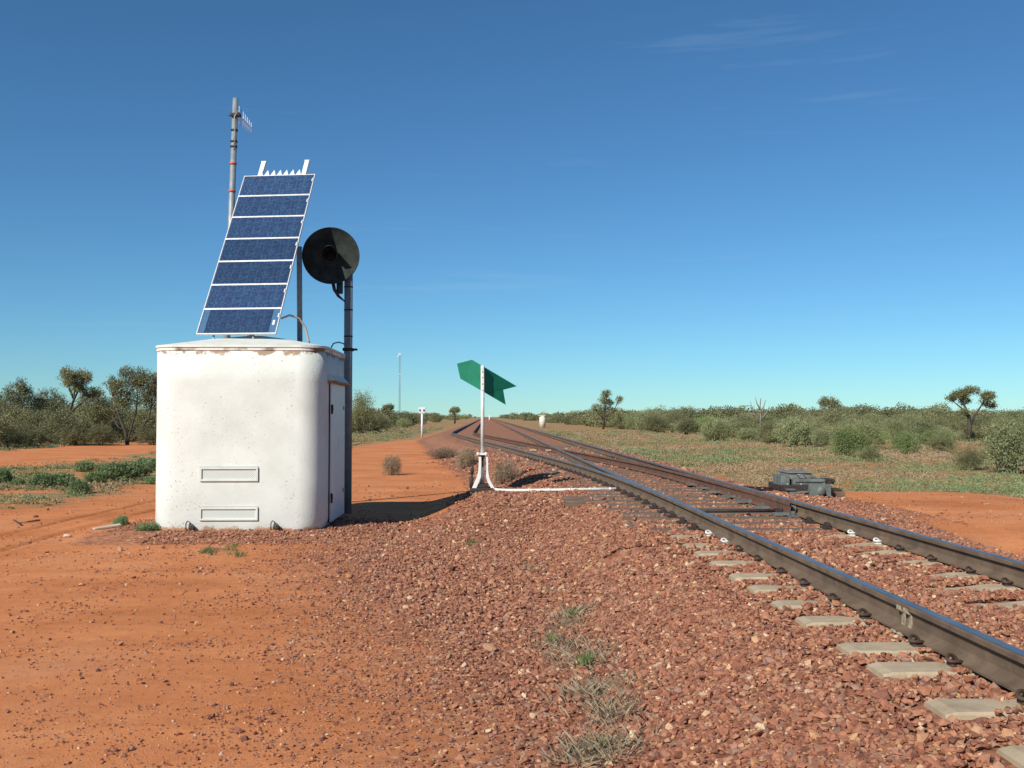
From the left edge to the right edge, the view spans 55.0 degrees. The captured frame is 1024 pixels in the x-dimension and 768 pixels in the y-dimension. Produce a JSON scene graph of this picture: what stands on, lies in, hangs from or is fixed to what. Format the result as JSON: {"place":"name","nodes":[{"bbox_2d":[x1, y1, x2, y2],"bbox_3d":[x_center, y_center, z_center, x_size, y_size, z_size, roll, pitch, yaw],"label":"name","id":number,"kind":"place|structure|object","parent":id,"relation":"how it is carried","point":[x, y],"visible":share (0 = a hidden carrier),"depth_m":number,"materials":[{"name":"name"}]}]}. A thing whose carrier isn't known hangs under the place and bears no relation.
{"place":"outdoors","nodes":[
{"label":"outdoors","id":0,"kind":"place"},
{"bbox_2d":[0,417,1023,767],"bbox_3d":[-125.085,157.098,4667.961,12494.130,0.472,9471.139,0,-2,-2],"label":"ground","id":1,"kind":"structure","parent":0,"point":[366,471],"depth_m":7.50,"materials":[{"name":"soil"}]},
{"bbox_2d":[0,468,14,482],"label":"shrub","id":2,"kind":"object","parent":1,"relation":"on","point":[5,475],"visible":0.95,"depth_m":24.40,"materials":[{"name":"green plant"}]},
{"bbox_2d":[0,406,19,443],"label":"bush","id":3,"kind":"object","parent":1,"relation":"on","point":[3,426],"visible":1,"depth_m":50.83,"materials":[{"name":"green plant"}]},
{"bbox_2d":[0,396,27,442],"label":"bush","id":4,"kind":"object","parent":1,"relation":"on","point":[5,404],"visible":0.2,"depth_m":59.52,"materials":[{"name":"green plant"}]},
{"bbox_2d":[0,423,29,446],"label":"bush","id":5,"kind":"object","parent":1,"relation":"on","point":[14,440],"visible":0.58,"depth_m":53.15,"materials":[{"name":"green plant"}]},
{"bbox_2d":[0,376,49,416],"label":"mulga tree","id":6,"kind":"object","parent":1,"relation":"on","point":[15,398],"visible":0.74,"depth_m":60.87,"materials":[{"name":"green plant"}]},
{"bbox_2d":[1,404,55,443],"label":"bush","id":7,"kind":"object","parent":1,"relation":"on","point":[20,420],"visible":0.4,"depth_m":58.71,"materials":[{"name":"green plant"}]},
{"bbox_2d":[14,422,52,445],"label":"bush","id":8,"kind":"object","parent":1,"relation":"on","point":[34,434],"visible":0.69,"depth_m":55.06,"materials":[{"name":"green plant"}]},
{"bbox_2d":[25,471,55,486],"bbox_3d":[-11.014,2.263,23.055,0.697,0.447,0.690,-2,-3,43],"label":"shrub","id":9,"kind":"object","parent":1,"relation":"on","point":[42,477],"visible":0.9,"depth_m":23.00,"materials":[{"name":"green plant"}]},
{"bbox_2d":[35,387,75,416],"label":"mulga tree","id":10,"kind":"object","parent":1,"relation":"on","point":[54,399],"visible":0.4,"depth_m":64.70,"materials":[{"name":"green plant"}]},
{"bbox_2d":[46,468,75,486],"bbox_3d":[-10.725,2.252,23.364,0.737,0.496,0.756,-2,-3,44],"label":"shrub","id":11,"kind":"object","parent":1,"relation":"on","point":[65,477],"visible":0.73,"depth_m":23.26,"materials":[{"name":"green plant"}]},
{"bbox_2d":[18,408,109,445],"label":"bush","id":12,"kind":"object","parent":1,"relation":"on","point":[55,420],"visible":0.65,"depth_m":56.80,"materials":[{"name":"green plant"}]},
{"bbox_2d":[50,422,90,445],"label":"bush","id":13,"kind":"object","parent":1,"relation":"on","point":[78,437],"visible":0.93,"depth_m":55.98,"materials":[{"name":"green plant"}]},
{"bbox_2d":[54,363,100,442],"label":"mulga tree","id":14,"kind":"object","parent":1,"relation":"on","point":[76,381],"visible":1,"depth_m":59.18,"materials":[{"name":"green plant"}]},
{"bbox_2d":[67,478,94,493],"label":"shrub","id":15,"kind":"object","parent":1,"relation":"on","point":[79,484],"visible":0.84,"depth_m":21.04,"materials":[{"name":"green plant"}]},
{"bbox_2d":[72,458,95,471],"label":"shrub","id":16,"kind":"object","parent":1,"relation":"on","point":[84,466],"visible":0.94,"depth_m":29.35,"materials":[{"name":"green plant"}]},
{"bbox_2d":[71,386,117,441],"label":"mulga tree","id":17,"kind":"object","parent":1,"relation":"on","point":[95,408],"visible":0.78,"depth_m":63.15,"materials":[{"name":"green plant"}]},
{"bbox_2d":[81,471,108,482],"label":"shrub","id":18,"kind":"object","parent":1,"relation":"on","point":[95,476],"visible":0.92,"depth_m":24.68,"materials":[{"name":"green plant"}]},
{"bbox_2d":[82,421,120,445],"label":"bush","id":19,"kind":"object","parent":1,"relation":"on","point":[97,436],"visible":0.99,"depth_m":56.07,"materials":[{"name":"green plant"}]},
{"bbox_2d":[87,405,127,435],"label":"bush","id":20,"kind":"object","parent":1,"relation":"on","point":[117,429],"visible":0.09,"depth_m":67.15,"materials":[{"name":"green plant"}]},
{"bbox_2d":[100,460,143,481],"bbox_3d":[-10.090,2.265,25.425,1.111,0.638,1.122,1,-2,-19],"label":"shrub","id":21,"kind":"object","parent":1,"relation":"on","point":[115,470],"visible":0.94,"depth_m":25.16,"materials":[{"name":"green plant"}]},
{"bbox_2d":[102,364,156,444],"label":"mulga tree","id":22,"kind":"object","parent":1,"relation":"on","point":[117,387],"visible":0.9,"depth_m":57.30,"materials":[{"name":"green plant"}]},
{"bbox_2d":[115,456,155,476],"bbox_3d":[-10.400,2.306,27.088,1.094,0.632,1.066,0,-2,-6],"label":"shrub","id":23,"kind":"object","parent":1,"relation":"on","point":[146,470],"visible":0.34,"depth_m":27.07,"materials":[{"name":"green plant"}]},
{"bbox_2d":[115,400,156,439],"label":"bush","id":24,"kind":"object","parent":1,"relation":"on","point":[142,413],"visible":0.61,"depth_m":68.49,"materials":[{"name":"green plant"}]},
{"bbox_2d":[125,423,155,444],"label":"bush","id":25,"kind":"object","parent":1,"relation":"on","point":[145,432],"visible":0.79,"depth_m":57.02,"materials":[{"name":"green plant"}]},
{"bbox_2d":[132,520,159,530],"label":"weed","id":26,"kind":"object","parent":1,"relation":"on","point":[149,526],"visible":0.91,"depth_m":13.82,"materials":[{"name":"green plant"}]},
{"bbox_2d":[155,336,351,530],"bbox_3d":[-3.866,0.711,15.038,2.571,2.880,2.468,0,-2,-2],"label":"equipment hut","id":27,"kind":"object","parent":1,"relation":"on","point":[250,432],"visible":0.98,"depth_m":13.86,"materials":[{"name":"white paint"}]},
{"bbox_2d":[223,98,251,337],"bbox_3d":[-4.844,-1.245,17.142,0.377,7.335,0.871,0,-2,-2],"label":"antenna mast","id":28,"kind":"object","parent":27,"relation":"on","point":[235,114],"visible":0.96,"depth_m":16.88,"materials":[{"name":"metal"}]},
{"bbox_2d":[196,160,315,342],"bbox_3d":[-3.732,-1.850,15.946,1.532,3.848,1.282,0,-35,6],"label":"solar panel","id":29,"kind":"object","parent":27,"relation":"on","point":[248,289],"visible":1,"depth_m":15.33,"materials":[{"name":"glass"}]},
{"bbox_2d":[327,383,344,522],"bbox_3d":[-2.681,1.024,15.110,0.077,2.056,1.413,0,-2,-2],"label":"door","id":30,"kind":"structure","parent":27,"relation":"in","point":[336,460],"depth_m":14.94,"materials":[{"name":"white paint"}]},
{"bbox_2d":[302,227,359,513],"bbox_3d":[-2.958,-0.167,16.199,0.885,4.854,0.526,1,-2,-34],"label":"signal post","id":31,"kind":"object","parent":1,"relation":"on","point":[330,255],"visible":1,"depth_m":16.29,"materials":[{"name":"black metal"}]},
{"bbox_2d":[352,387,376,433],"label":"bush","id":32,"kind":"object","parent":1,"relation":"on","point":[361,408],"visible":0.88,"depth_m":94.24,"materials":[{"name":"green plant"}]},
{"bbox_2d":[365,411,390,431],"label":"bush","id":33,"kind":"object","parent":1,"relation":"on","point":[379,420],"visible":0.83,"depth_m":104.03,"materials":[{"name":"green plant"}]},
{"bbox_2d":[379,452,406,474],"bbox_3d":[-3.433,2.251,27.850,0.774,0.812,0.710,-2,-3,45],"label":"bush","id":34,"kind":"object","parent":1,"relation":"on","point":[391,464],"visible":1,"depth_m":27.82,"materials":[{"name":"brown plant"}]},
{"bbox_2d":[200,531,609,748],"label":"green sprouts","id":35,"kind":"object","parent":1,"relation":"on","point":[581,658],"visible":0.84,"depth_m":7.22,"materials":[{"name":"green plant"}]},
{"bbox_2d":[188,539,668,767],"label":"dry grass","id":36,"kind":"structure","parent":1,"relation":"on","point":[580,748],"depth_m":5.48,"materials":[{"name":"plant"}]},
{"bbox_2d":[422,447,458,458],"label":"bush","id":37,"kind":"object","parent":1,"relation":"on","point":[440,453],"visible":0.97,"depth_m":38.40,"materials":[{"name":"brown plant"}]},
{"bbox_2d":[452,446,478,468],"bbox_3d":[-1.481,2.275,30.830,0.914,0.896,0.997,0,-2,-15],"label":"bush","id":38,"kind":"object","parent":1,"relation":"on","point":[467,458],"visible":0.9,"depth_m":30.73,"materials":[{"name":"beige plant"}]},
{"bbox_2d":[457,360,515,493],"bbox_3d":[-0.369,0.763,17.614,1.158,2.400,0.594,1,-2,-18],"label":"points lever stand","id":39,"kind":"object","parent":1,"relation":"on","point":[482,378],"visible":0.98,"depth_m":17.64,"materials":[{"name":"metal"}]},
{"bbox_2d":[490,457,522,484],"bbox_3d":[-0.125,2.018,22.742,0.835,0.749,0.833,1,-2,-19],"label":"bush","id":40,"kind":"object","parent":1,"relation":"on","point":[505,475],"visible":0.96,"depth_m":22.59,"materials":[{"name":"brown plant"}]},
{"bbox_2d":[0,446,1023,767],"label":"ballast","id":41,"kind":"structure","parent":1,"relation":"on","point":[404,546],"depth_m":6.88,"materials":[{"name":"gravel"}]},
{"bbox_2d":[494,487,615,491],"bbox_3d":[0.764,1.838,17.152,2.279,0.084,0.282,0,-2,8],"label":"white pipe","id":42,"kind":"object","parent":41,"relation":"on","point":[552,490],"visible":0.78,"depth_m":17.10,"materials":[{"name":"paint"}]},
{"bbox_2d":[451,419,1023,696],"bbox_3d":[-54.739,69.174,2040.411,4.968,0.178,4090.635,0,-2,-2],"label":"rail","id":43,"kind":"object","parent":41,"relation":"on","point":[997,661],"visible":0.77,"depth_m":6.28,"materials":[{"name":"metal"}]},
{"bbox_2d":[996,745,1023,767],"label":"concrete sleeper","id":44,"kind":"object","parent":41,"relation":"on","point":[1013,754],"visible":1,"depth_m":3.67,"materials":[{"name":"concrete"}]},
{"bbox_2d":[0,426,1023,508],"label":"ground cover","id":45,"kind":"object","parent":1,"relation":"on","point":[719,451],"visible":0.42,"depth_m":35.06,"materials":[{"name":"green plant"}]},
{"bbox_2d":[0,484,1023,767],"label":"grit","id":46,"kind":"object","parent":1,"relation":"on","point":[238,730],"visible":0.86,"depth_m":6.74,"materials":[{"name":"gravel"}]},
{"bbox_2d":[133,401,1023,427],"bbox_3d":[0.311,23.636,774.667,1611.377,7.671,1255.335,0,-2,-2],"label":"scrub","id":47,"kind":"object","parent":1,"relation":"on","point":[588,419],"visible":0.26,"depth_m":160.52,"materials":[{"name":"green plant"}]},
{"bbox_2d":[491,419,673,498],"bbox_3d":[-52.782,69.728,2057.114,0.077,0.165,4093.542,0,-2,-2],"label":"rail","id":48,"kind":"object","parent":1,"relation":"on","point":[574,459],"visible":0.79,"depth_m":26.91,"materials":[{"name":"metal"}]},
{"bbox_2d":[587,388,624,428],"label":"clump tree","id":49,"kind":"object","parent":1,"relation":"on","point":[605,407],"visible":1,"depth_m":130.26,"materials":[{"name":"green plant"}]},
{"bbox_2d":[473,423,791,514],"bbox_3d":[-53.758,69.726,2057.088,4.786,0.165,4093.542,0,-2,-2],"label":"rail","id":50,"kind":"object","parent":1,"relation":"on","point":[757,499],"visible":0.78,"depth_m":19.00,"materials":[{"name":"metal"}]},
{"bbox_2d":[699,508,782,512],"bbox_3d":[2.800,1.617,12.583,1.305,0.060,0.100,0,-2,-2],"label":"stretcher rod","id":51,"kind":"object","parent":50,"relation":"attached to","point":[741,510],"visible":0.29,"depth_m":12.57,"materials":[{"name":"metal"}]},
{"bbox_2d":[574,482,694,487],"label":"timber bearer","id":52,"kind":"object","parent":1,"relation":"on","point":[605,484],"visible":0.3,"depth_m":17.84,"materials":[{"name":"wood"}]},
{"bbox_2d":[562,492,732,499],"bbox_3d":[2.444,1.794,15.384,3.329,0.232,0.230,0,-2,-2],"label":"timber bearer","id":53,"kind":"object","parent":1,"relation":"on","point":[631,495],"visible":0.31,"depth_m":15.29,"materials":[{"name":"wood"}]},
{"bbox_2d":[588,486,708,492],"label":"timber bearer","id":54,"kind":"object","parent":1,"relation":"on","point":[618,489],"visible":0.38,"depth_m":16.56,"materials":[{"name":"wood"}]},
{"bbox_2d":[631,407,666,430],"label":"bush","id":55,"kind":"object","parent":1,"relation":"on","point":[644,414],"visible":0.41,"depth_m":107.54,"materials":[{"name":"green plant"}]},
{"bbox_2d":[565,495,739,507],"bbox_3d":[2.481,1.775,14.755,3.369,0.232,0.230,0,-2,-1],"label":"timber bearer","id":56,"kind":"object","parent":1,"relation":"on","point":[572,503],"visible":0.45,"depth_m":14.67,"materials":[{"name":"wood"}]},
{"bbox_2d":[588,489,721,495],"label":"timber bearer","id":57,"kind":"object","parent":1,"relation":"on","point":[624,493],"visible":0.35,"depth_m":15.92,"materials":[{"name":"wood"}]},
{"bbox_2d":[637,412,673,432],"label":"bush","id":58,"kind":"object","parent":1,"relation":"on","point":[661,423],"visible":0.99,"depth_m":101.10,"materials":[{"name":"green plant"}]},
{"bbox_2d":[608,484,704,489],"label":"timber bearer","id":59,"kind":"object","parent":1,"relation":"on","point":[611,485],"visible":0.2,"depth_m":17.18,"materials":[{"name":"wood"}]},
{"bbox_2d":[685,483,795,515],"bbox_3d":[3.353,1.677,15.063,0.285,0.115,5.570,0,-2,-2],"label":"slide plate","id":60,"kind":"object","parent":59,"relation":"on","point":[793,507],"visible":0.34,"depth_m":14.07,"materials":[{"name":"grey paint"}]},
{"bbox_2d":[697,470,844,496],"bbox_3d":[4.525,1.758,17.265,2.488,0.465,1.496,0,-2,-2],"label":"point machine","id":61,"kind":"object","parent":59,"relation":"on","point":[796,481],"visible":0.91,"depth_m":16.85,"materials":[{"name":"metal"}]},
{"bbox_2d":[606,499,756,506],"bbox_3d":[2.735,1.756,14.132,2.751,0.232,0.230,0,-2,-1],"label":"timber bearer","id":62,"kind":"object","parent":1,"relation":"on","point":[645,503],"visible":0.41,"depth_m":14.03,"materials":[{"name":"wood"}]},
{"bbox_2d":[491,418,1023,587],"bbox_3d":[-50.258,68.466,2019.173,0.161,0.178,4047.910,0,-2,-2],"label":"rail","id":63,"kind":"object","parent":62,"relation":"on","point":[993,566],"visible":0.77,"depth_m":9.35,"materials":[{"name":"metal"}]},
{"bbox_2d":[607,503,763,510],"bbox_3d":[2.701,1.739,13.501,2.776,0.232,0.230,0,-2,-2],"label":"timber bearer","id":64,"kind":"object","parent":1,"relation":"on","point":[653,506],"visible":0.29,"depth_m":13.47,"materials":[{"name":"wood"}]},
{"bbox_2d":[673,416,702,434],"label":"bush","id":65,"kind":"object","parent":1,"relation":"on","point":[685,425],"visible":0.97,"depth_m":89.50,"materials":[{"name":"green plant"}]},
{"bbox_2d":[663,404,712,422],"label":"bush","id":66,"kind":"object","parent":1,"relation":"on","point":[691,414],"visible":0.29,"depth_m":118.40,"materials":[{"name":"green plant"}]},
{"bbox_2d":[621,507,776,515],"bbox_3d":[2.816,1.716,12.874,2.753,0.232,0.230,0,-2,-2],"label":"timber bearer","id":67,"kind":"object","parent":1,"relation":"on","point":[661,511],"visible":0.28,"depth_m":12.77,"materials":[{"name":"wood"}]},
{"bbox_2d":[621,511,805,519],"bbox_3d":[2.763,1.690,12.243,2.793,0.232,0.230,0,-2,-1],"label":"timber bearer","id":68,"kind":"object","parent":1,"relation":"on","point":[672,515],"visible":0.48,"depth_m":12.19,"materials":[{"name":"wood"}]},
{"bbox_2d":[696,414,735,441],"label":"bush","id":69,"kind":"object","parent":1,"relation":"on","point":[717,428],"visible":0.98,"depth_m":65.13,"materials":[{"name":"green plant"}]},
{"bbox_2d":[627,517,822,526],"bbox_3d":[2.815,1.675,11.614,2.889,0.232,0.230,0,-2,-1],"label":"timber bearer","id":70,"kind":"object","parent":1,"relation":"on","point":[808,520],"visible":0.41,"depth_m":11.57,"materials":[{"name":"wood"}]},
{"bbox_2d":[725,417,754,437],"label":"bush","id":71,"kind":"object","parent":1,"relation":"on","point":[738,427],"visible":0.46,"depth_m":71.58,"materials":[{"name":"green plant"}]},
{"bbox_2d":[735,427,758,440],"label":"bush","id":72,"kind":"object","parent":1,"relation":"on","point":[745,433],"visible":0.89,"depth_m":66.84,"materials":[{"name":"green plant"}]},
{"bbox_2d":[651,522,846,532],"bbox_3d":[2.901,1.653,10.987,2.667,0.232,0.230,0,-2,-2],"label":"timber bearer","id":73,"kind":"object","parent":1,"relation":"on","point":[825,527],"visible":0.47,"depth_m":10.94,"materials":[{"name":"wood"}]},
{"bbox_2d":[669,530,869,539],"bbox_3d":[2.915,1.676,10.326,2.500,0.287,0.256,0,-2,-1],"label":"concrete sleeper","id":74,"kind":"object","parent":1,"relation":"on","point":[709,533],"visible":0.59,"depth_m":10.31,"materials":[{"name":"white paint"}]},
{"bbox_2d":[756,416,784,441],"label":"bush","id":75,"kind":"object","parent":1,"relation":"on","point":[769,427],"visible":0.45,"depth_m":60.73,"materials":[{"name":"green plant"}]},
{"bbox_2d":[682,537,891,548],"bbox_3d":[2.934,1.654,9.643,2.500,0.287,0.256,0,-2,-1],"label":"concrete sleeper","id":76,"kind":"object","parent":1,"relation":"on","point":[877,542],"visible":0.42,"depth_m":9.62,"materials":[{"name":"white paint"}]},
{"bbox_2d":[769,414,816,446],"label":"bush","id":77,"kind":"object","parent":1,"relation":"on","point":[792,432],"visible":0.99,"depth_m":53.11,"materials":[{"name":"green plant"}]},
{"bbox_2d":[694,544,920,556],"bbox_3d":[2.948,1.636,9.109,2.500,0.287,0.256,0,-2,-2],"label":"concrete sleeper","id":78,"kind":"object","parent":1,"relation":"on","point":[899,550],"visible":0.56,"depth_m":9.09,"materials":[{"name":"concrete"}]},
{"bbox_2d":[786,410,836,444],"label":"bush","id":79,"kind":"object","parent":1,"relation":"on","point":[813,421],"visible":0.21,"depth_m":56.26,"materials":[{"name":"green plant"}]},
{"bbox_2d":[810,426,829,447],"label":"bush","id":80,"kind":"object","parent":1,"relation":"on","point":[817,436],"visible":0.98,"depth_m":51.94,"materials":[{"name":"green plant"}]},
{"bbox_2d":[709,554,950,567],"bbox_3d":[2.965,1.614,8.461,2.500,0.287,0.256,0,-2,-1],"label":"concrete sleeper","id":81,"kind":"object","parent":1,"relation":"on","point":[932,559],"visible":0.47,"depth_m":8.45,"materials":[{"name":"concrete"}]},
{"bbox_2d":[816,393,843,413],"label":"round tree","id":82,"kind":"object","parent":1,"relation":"on","point":[831,402],"visible":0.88,"depth_m":92.74,"materials":[{"name":"green plant"}]},
{"bbox_2d":[804,402,857,427],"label":"bush","id":83,"kind":"object","parent":1,"relation":"on","point":[832,417],"visible":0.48,"depth_m":79.00,"materials":[{"name":"green plant"}]},
{"bbox_2d":[829,425,877,456],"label":"bush","id":84,"kind":"object","parent":1,"relation":"on","point":[852,438],"visible":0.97,"depth_m":40.45,"materials":[{"name":"green plant"}]},
{"bbox_2d":[828,412,884,448],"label":"bush","id":85,"kind":"object","parent":1,"relation":"on","point":[869,429],"visible":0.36,"depth_m":48.21,"materials":[{"name":"green plant"}]},
{"bbox_2d":[729,566,995,580],"bbox_3d":[2.984,1.591,7.781,2.500,0.287,0.256,0,-2,-2],"label":"concrete sleeper","id":86,"kind":"object","parent":1,"relation":"on","point":[968,573],"visible":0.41,"depth_m":7.77,"materials":[{"name":"concrete"}]},
{"bbox_2d":[857,444,882,461],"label":"bush","id":87,"kind":"object","parent":1,"relation":"on","point":[869,452],"visible":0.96,"depth_m":36.11,"materials":[{"name":"green plant"}]},
{"bbox_2d":[747,577,1023,593],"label":"concrete sleeper","id":88,"kind":"object","parent":1,"relation":"on","point":[1007,584],"visible":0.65,"depth_m":7.23,"materials":[{"name":"concrete"}]},
{"bbox_2d":[836,634,944,656],"bbox_3d":[3.049,1.511,5.362,2.500,0.287,0.256,0,-2,-1],"label":"concrete sleeper","id":89,"kind":"object","parent":1,"relation":"on","point":[869,648],"visible":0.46,"depth_m":5.32,"materials":[{"name":"concrete"}]},
{"bbox_2d":[879,417,908,438],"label":"bush","id":90,"kind":"object","parent":1,"relation":"on","point":[893,426],"visible":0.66,"depth_m":69.20,"materials":[{"name":"green plant"}]},
{"bbox_2d":[771,593,1023,609],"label":"concrete sleeper","id":91,"kind":"object","parent":1,"relation":"on","point":[793,604],"visible":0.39,"depth_m":6.62,"materials":[{"name":"concrete"}]},
{"bbox_2d":[887,430,923,454],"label":"bush","id":92,"kind":"object","parent":1,"relation":"on","point":[903,442],"visible":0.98,"depth_m":43.08,"materials":[{"name":"green plant"}]},
{"bbox_2d":[795,608,1017,627],"bbox_3d":[3.029,1.535,6.098,2.500,0.287,0.256,0,-2,-2],"label":"concrete sleeper","id":93,"kind":"object","parent":1,"relation":"on","point":[807,621],"visible":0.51,"depth_m":6.05,"materials":[{"name":"concrete"}]},
{"bbox_2d":[898,414,939,443],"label":"bush","id":94,"kind":"object","parent":1,"relation":"on","point":[929,424],"visible":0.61,"depth_m":59.28,"materials":[{"name":"green plant"}]},
{"bbox_2d":[867,653,985,678],"bbox_3d":[3.060,1.497,4.937,2.500,0.287,0.256,0,-2,-1],"label":"concrete sleeper","id":95,"kind":"object","parent":1,"relation":"on","point":[899,670],"visible":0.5,"depth_m":4.88,"materials":[{"name":"concrete"}]},
{"bbox_2d":[915,429,952,442],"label":"bush","id":96,"kind":"object","parent":1,"relation":"on","point":[932,432],"visible":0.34,"depth_m":55.55,"materials":[{"name":"green plant"}]},
{"bbox_2d":[922,430,957,451],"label":"bush","id":97,"kind":"object","parent":1,"relation":"on","point":[940,442],"visible":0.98,"depth_m":44.98,"materials":[{"name":"green plant"}]},
{"bbox_2d":[931,412,978,430],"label":"bush","id":98,"kind":"object","parent":1,"relation":"on","point":[960,421],"visible":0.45,"depth_m":94.83,"materials":[{"name":"green plant"}]},
{"bbox_2d":[947,442,989,469],"bbox_3d":[14.077,2.247,30.337,1.241,0.926,1.236,-1,-2,21],"label":"bush","id":99,"kind":"object","parent":1,"relation":"on","point":[973,459],"visible":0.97,"depth_m":30.28,"materials":[{"name":"green plant"}]},
{"bbox_2d":[944,384,999,441],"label":"umbrella tree","id":100,"kind":"object","parent":1,"relation":"on","point":[987,396],"visible":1,"depth_m":64.67,"materials":[{"name":"green plant"}]},
{"bbox_2d":[924,689,1023,719],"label":"concrete sleeper","id":101,"kind":"object","parent":1,"relation":"on","point":[966,709],"visible":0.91,"depth_m":4.24,"materials":[{"name":"concrete"}]},
{"bbox_2d":[967,413,1005,431],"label":"bush","id":102,"kind":"object","parent":1,"relation":"on","point":[977,423],"visible":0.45,"depth_m":104.68,"materials":[{"name":"green plant"}]},
{"bbox_2d":[979,415,1012,436],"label":"bush","id":103,"kind":"object","parent":1,"relation":"on","point":[987,426],"visible":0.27,"depth_m":64.46,"materials":[{"name":"green plant"}]},
{"bbox_2d":[976,417,1023,473],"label":"bush","id":104,"kind":"object","parent":1,"relation":"on","point":[1008,449],"visible":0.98,"depth_m":28.46,"materials":[{"name":"green plant"}]},
{"bbox_2d":[0,0,1023,416],"label":"sky","id":105,"kind":"structure","parent":0,"point":[701,204],"materials":[{"name":"blue"}]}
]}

